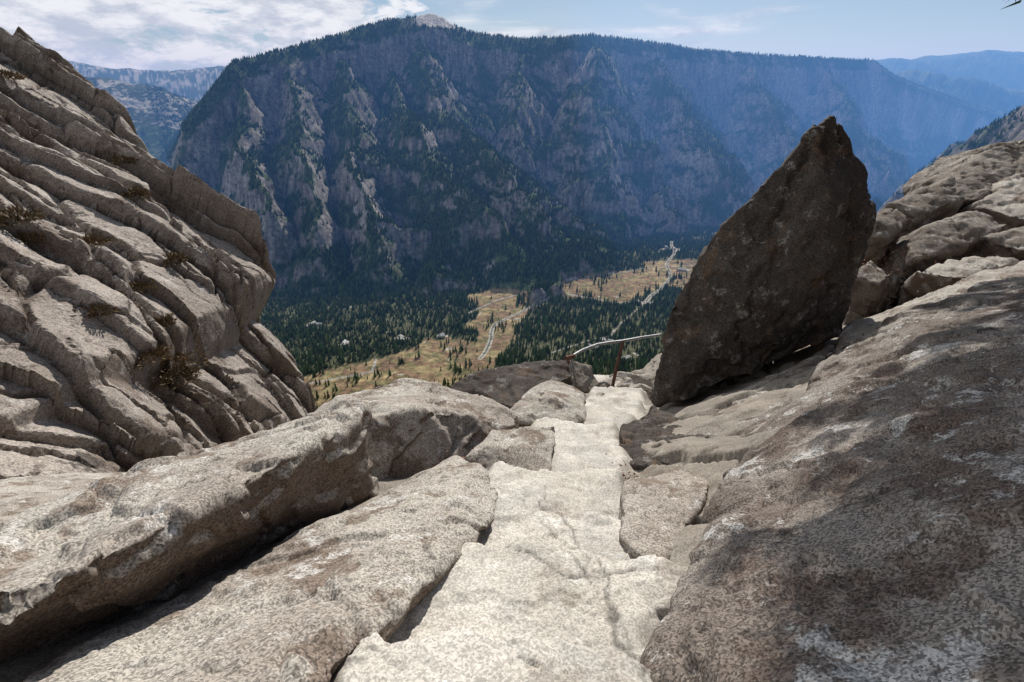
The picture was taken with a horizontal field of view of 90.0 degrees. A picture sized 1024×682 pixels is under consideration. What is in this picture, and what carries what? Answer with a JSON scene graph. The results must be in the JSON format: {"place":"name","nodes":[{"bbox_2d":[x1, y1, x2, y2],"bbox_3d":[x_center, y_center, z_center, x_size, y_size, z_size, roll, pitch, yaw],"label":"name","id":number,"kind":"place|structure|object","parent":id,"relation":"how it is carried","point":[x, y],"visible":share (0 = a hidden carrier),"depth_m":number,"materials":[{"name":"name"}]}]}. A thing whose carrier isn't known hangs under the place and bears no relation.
{"place":"outdoors","nodes":[
{"label":"outdoors","id":0,"kind":"place"},
{"bbox_2d":[0,26,316,478],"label":"granite cliff","id":1,"kind":"structure","parent":0,"point":[77,394],"depth_m":13.68,"materials":[{"name":"grey stone"}]},
{"bbox_2d":[0,67,27,79],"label":"dry shrub","id":2,"kind":"object","parent":1,"relation":"on","point":[11,74],"visible":0.95,"depth_m":17.21,"materials":[{"name":"brown plant"}]},
{"bbox_2d":[0,205,46,227],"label":"dry shrub","id":3,"kind":"object","parent":1,"relation":"on","point":[27,215],"visible":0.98,"depth_m":11.93,"materials":[{"name":"brown plant"}]},
{"bbox_2d":[13,230,44,244],"bbox_3d":[-11.449,-2.490,12.147,0.879,0.366,0.867,0,26,0],"label":"dry shrub","id":4,"kind":"object","parent":1,"relation":"on","point":[21,238],"visible":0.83,"depth_m":12.04,"materials":[{"name":"brown plant"}]},
{"bbox_2d":[72,233,110,246],"bbox_3d":[-10.811,-2.635,13.114,0.918,0.413,0.931,-13,29,-24],"label":"dry shrub","id":5,"kind":"object","parent":1,"relation":"on","point":[91,238],"visible":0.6,"depth_m":13.15,"materials":[{"name":"brown plant"}]},
{"bbox_2d":[81,301,119,318],"bbox_3d":[-9.254,-0.742,11.329,1.001,0.355,0.914,-14,29,-26],"label":"dry shrub","id":6,"kind":"object","parent":1,"relation":"on","point":[93,310],"visible":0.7,"depth_m":11.21,"materials":[{"name":"brown plant"}]},
{"bbox_2d":[108,153,139,164],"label":"dry shrub","id":7,"kind":"object","parent":1,"relation":"on","point":[115,160],"visible":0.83,"depth_m":17.62,"materials":[{"name":"brown plant"}]},
{"bbox_2d":[120,184,152,197],"bbox_3d":[-11.853,-4.731,16.111,0.866,0.392,0.997,0,26,0],"label":"dry shrub","id":8,"kind":"object","parent":1,"relation":"on","point":[137,190],"visible":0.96,"depth_m":16.00,"materials":[{"name":"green plant"}]},
{"bbox_2d":[129,279,156,291],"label":"dry shrub","id":9,"kind":"object","parent":1,"relation":"on","point":[145,285],"visible":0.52,"depth_m":12.93,"materials":[{"name":"brown plant"}]},
{"bbox_2d":[133,339,172,368],"bbox_3d":[-8.420,0.264,11.812,1.253,0.434,1.263,0,26,0],"label":"dry shrub","id":10,"kind":"object","parent":1,"relation":"on","point":[159,352],"visible":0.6,"depth_m":11.73,"materials":[{"name":"brown plant"}]},
{"bbox_2d":[153,312,177,327],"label":"dry shrub","id":11,"kind":"object","parent":1,"relation":"on","point":[168,318],"visible":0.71,"depth_m":12.59,"materials":[{"name":"brown plant"}]},
{"bbox_2d":[149,362,201,390],"bbox_3d":[-8.214,0.752,12.547,1.213,0.434,1.231,0,26,0],"label":"dry shrub","id":12,"kind":"object","parent":1,"relation":"on","point":[194,369],"visible":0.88,"depth_m":12.42,"materials":[{"name":"brown plant"}]},
{"bbox_2d":[162,250,189,266],"bbox_3d":[-9.872,-2.431,14.819,1.007,0.371,1.074,0,26,0],"label":"dry shrub","id":13,"kind":"object","parent":1,"relation":"on","point":[179,257],"visible":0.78,"depth_m":14.74,"materials":[{"name":"brown plant"}]},
{"bbox_2d":[144,348,210,381],"bbox_3d":[-8.484,0.492,12.498,1.836,0.529,1.690,-24,35,-39],"label":"dry shrub","id":14,"kind":"object","parent":1,"relation":"on","point":[183,358],"visible":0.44,"depth_m":12.55,"materials":[{"name":"brown plant"}]},
{"bbox_2d":[0,304,896,681],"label":"granite ground","id":15,"kind":"structure","parent":0,"point":[548,578],"depth_m":2.17,"materials":[{"name":"grey stone"}]},
{"bbox_2d":[0,472,125,520],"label":"granite ledge","id":16,"kind":"object","parent":15,"relation":"on","point":[18,495],"visible":0.15,"depth_m":5.98,"materials":[{"name":"grey stone"}]},
{"bbox_2d":[0,402,378,663],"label":"leaning slab","id":17,"kind":"structure","parent":15,"relation":"on","point":[140,536],"depth_m":2.15,"materials":[{"name":"stone"}]},
{"bbox_2d":[22,455,497,681],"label":"trail edge slab","id":18,"kind":"structure","parent":15,"relation":"on","point":[318,600],"depth_m":1.80,"materials":[{"name":"stone"}]},
{"bbox_2d":[307,378,518,478],"bbox_3d":[-0.897,0.912,4.945,1.865,1.523,1.651,-16,30,-29],"label":"boulder","id":19,"kind":"object","parent":15,"relation":"on","point":[415,426],"visible":0.43,"depth_m":4.31,"materials":[{"name":"stone"}]},
{"bbox_2d":[465,426,555,470],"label":"boulder","id":20,"kind":"object","parent":15,"relation":"on","point":[529,448],"visible":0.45,"depth_m":4.07,"materials":[{"name":"stone"}]},
{"bbox_2d":[450,360,571,408],"bbox_3d":[0.078,0.839,8.979,1.533,1.002,2.584,21,33,37],"label":"boulder","id":21,"kind":"object","parent":15,"relation":"on","point":[510,386],"visible":0.5,"depth_m":8.41,"materials":[{"name":"stone"}]},
{"bbox_2d":[510,379,586,426],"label":"boulder","id":22,"kind":"object","parent":15,"relation":"on","point":[559,400],"visible":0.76,"depth_m":5.98,"materials":[{"name":"stone"}]},
{"bbox_2d":[569,360,597,393],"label":"boulder","id":23,"kind":"object","parent":15,"relation":"on","point":[587,381],"visible":0.59,"depth_m":9.70,"materials":[{"name":"stone"}]},
{"bbox_2d":[597,381,610,387],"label":"trail rock","id":24,"kind":"object","parent":15,"relation":"on","point":[604,384],"visible":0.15,"depth_m":9.81,"materials":[{"name":"stone"}]},
{"bbox_2d":[599,376,621,382],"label":"trail rock","id":25,"kind":"object","parent":15,"relation":"on","point":[610,379],"visible":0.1,"depth_m":10.61,"materials":[{"name":"stone"}]},
{"bbox_2d":[564,333,660,386],"bbox_3d":[1.810,0.438,9.972,2.971,0.897,0.636,-23,34,-39],"label":"pipe handrail","id":26,"kind":"object","parent":15,"relation":"on","point":[567,358],"visible":0.78,"depth_m":10.03,"materials":[{"name":"metal"}]},
{"bbox_2d":[609,371,632,379],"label":"trail rock","id":27,"kind":"object","parent":15,"relation":"on","point":[621,375],"visible":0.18,"depth_m":10.89,"materials":[{"name":"stone"}]},
{"bbox_2d":[616,377,635,387],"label":"trail rock","id":28,"kind":"object","parent":15,"relation":"on","point":[627,381],"visible":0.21,"depth_m":9.92,"materials":[{"name":"stone"}]},
{"bbox_2d":[628,383,651,399],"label":"trail rock","id":29,"kind":"object","parent":15,"relation":"on","point":[646,388],"visible":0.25,"depth_m":9.28,"materials":[{"name":"stone"}]},
{"bbox_2d":[630,374,654,387],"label":"trail rock","id":30,"kind":"object","parent":15,"relation":"on","point":[647,379],"visible":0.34,"depth_m":10.42,"materials":[{"name":"stone"}]},
{"bbox_2d":[619,406,704,469],"bbox_3d":[1.496,1.220,5.471,1.136,1.503,2.388,0,26,0],"label":"boulder","id":31,"kind":"object","parent":15,"relation":"on","point":[634,435],"visible":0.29,"depth_m":5.15,"materials":[{"name":"stone"}]},
{"bbox_2d":[618,468,708,559],"bbox_3d":[0.867,1.232,3.226,0.517,1.122,1.446,16,30,29],"label":"boulder","id":32,"kind":"object","parent":15,"relation":"on","point":[657,513],"visible":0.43,"depth_m":2.93,"materials":[{"name":"stone"}]},
{"bbox_2d":[432,237,947,481],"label":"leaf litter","id":33,"kind":"object","parent":15,"relation":"on","point":[857,279],"visible":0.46,"depth_m":8.97,"materials":[{"name":"brown plant"}]},
{"bbox_2d":[685,343,835,435],"bbox_3d":[2.824,0.667,5.984,1.018,1.305,4.310,20,32,35],"label":"granite ledge","id":34,"kind":"object","parent":15,"relation":"on","point":[812,361],"visible":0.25,"depth_m":5.50,"materials":[{"name":"grey stone"}]},
{"bbox_2d":[650,115,876,407],"bbox_3d":[3.763,-1.041,7.586,3.444,4.236,2.145,0,26,0],"label":"standing boulder","id":35,"kind":"object","parent":15,"relation":"on","point":[774,272],"visible":1,"depth_m":6.78,"materials":[{"name":"stone"}]},
{"bbox_2d":[652,300,910,379],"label":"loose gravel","id":36,"kind":"structure","parent":15,"relation":"on","point":[769,363],"depth_m":8.54,"materials":[{"name":"grey gravel"}]},
{"bbox_2d":[640,277,1023,681],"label":"granite slab","id":37,"kind":"structure","parent":15,"relation":"on","point":[863,516],"depth_m":1.79,"materials":[{"name":"grey stone"}]},
{"bbox_2d":[843,260,889,324],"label":"boulder","id":38,"kind":"object","parent":15,"relation":"on","point":[870,292],"visible":0.67,"depth_m":9.28,"materials":[{"name":"stone"}]},
{"bbox_2d":[861,208,908,267],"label":"boulder","id":39,"kind":"object","parent":15,"relation":"on","point":[890,223],"visible":0.38,"depth_m":10.00,"materials":[{"name":"stone"}]},
{"bbox_2d":[877,176,964,238],"bbox_3d":[9.573,-2.893,12.107,3.093,1.852,1.438,-13,29,-24],"label":"boulder","id":40,"kind":"object","parent":15,"relation":"on","point":[941,199],"visible":0.49,"depth_m":11.26,"materials":[{"name":"stone"}]},
{"bbox_2d":[826,260,1023,358],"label":"granite ledge","id":41,"kind":"object","parent":15,"relation":"on","point":[852,331],"visible":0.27,"depth_m":7.33,"materials":[{"name":"grey stone"}]},
{"bbox_2d":[879,210,1006,305],"bbox_3d":[8.662,-1.732,10.574,3.740,1.754,1.392,-13,29,-25],"label":"boulder","id":42,"kind":"object","parent":15,"relation":"on","point":[957,236],"visible":0.59,"depth_m":9.88,"materials":[{"name":"stone"}]},
{"bbox_2d":[896,256,1018,306],"bbox_3d":[8.161,-0.872,9.480,2.504,1.435,1.031,-10,28,-20],"label":"boulder","id":43,"kind":"object","parent":15,"relation":"on","point":[940,276],"visible":0.41,"depth_m":8.91,"materials":[{"name":"stone"}]},
{"bbox_2d":[903,139,1023,212],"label":"boulder","id":44,"kind":"object","parent":15,"relation":"on","point":[977,173],"visible":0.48,"depth_m":13.24,"materials":[{"name":"stone"}]},
{"bbox_2d":[957,173,1023,231],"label":"boulder","id":45,"kind":"object","parent":15,"relation":"on","point":[1003,203],"visible":0.4,"depth_m":11.62,"materials":[{"name":"stone"}]},
{"bbox_2d":[970,226,1023,261],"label":"boulder","id":46,"kind":"object","parent":15,"relation":"on","point":[1009,243],"visible":0.37,"depth_m":9.72,"materials":[{"name":"stone"}]},
{"bbox_2d":[1000,0,1021,9],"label":"pine tree","id":47,"kind":"object","parent":15,"relation":"on","point":[1019,1],"visible":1,"depth_m":3.77,"materials":[{"name":"green plant"}]},
{"bbox_2d":[0,0,1023,70],"label":"sky","id":48,"kind":"structure","parent":0,"point":[156,35],"materials":[{"name":"blue"}]},
{"bbox_2d":[67,13,1023,407],"bbox_3d":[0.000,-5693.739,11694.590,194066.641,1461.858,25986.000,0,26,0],"label":"mountain terrain","id":49,"kind":"structure","parent":0,"point":[711,83],"depth_m":3088.93,"materials":[{"name":"green plant"}]},
{"bbox_2d":[145,14,1023,408],"bbox_3d":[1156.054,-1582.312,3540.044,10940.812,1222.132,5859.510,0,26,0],"label":"valley forest","id":50,"kind":"object","parent":49,"relation":"on","point":[617,250],"visible":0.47,"depth_m":2345.64,"materials":[{"name":"green plant"}]}
]}

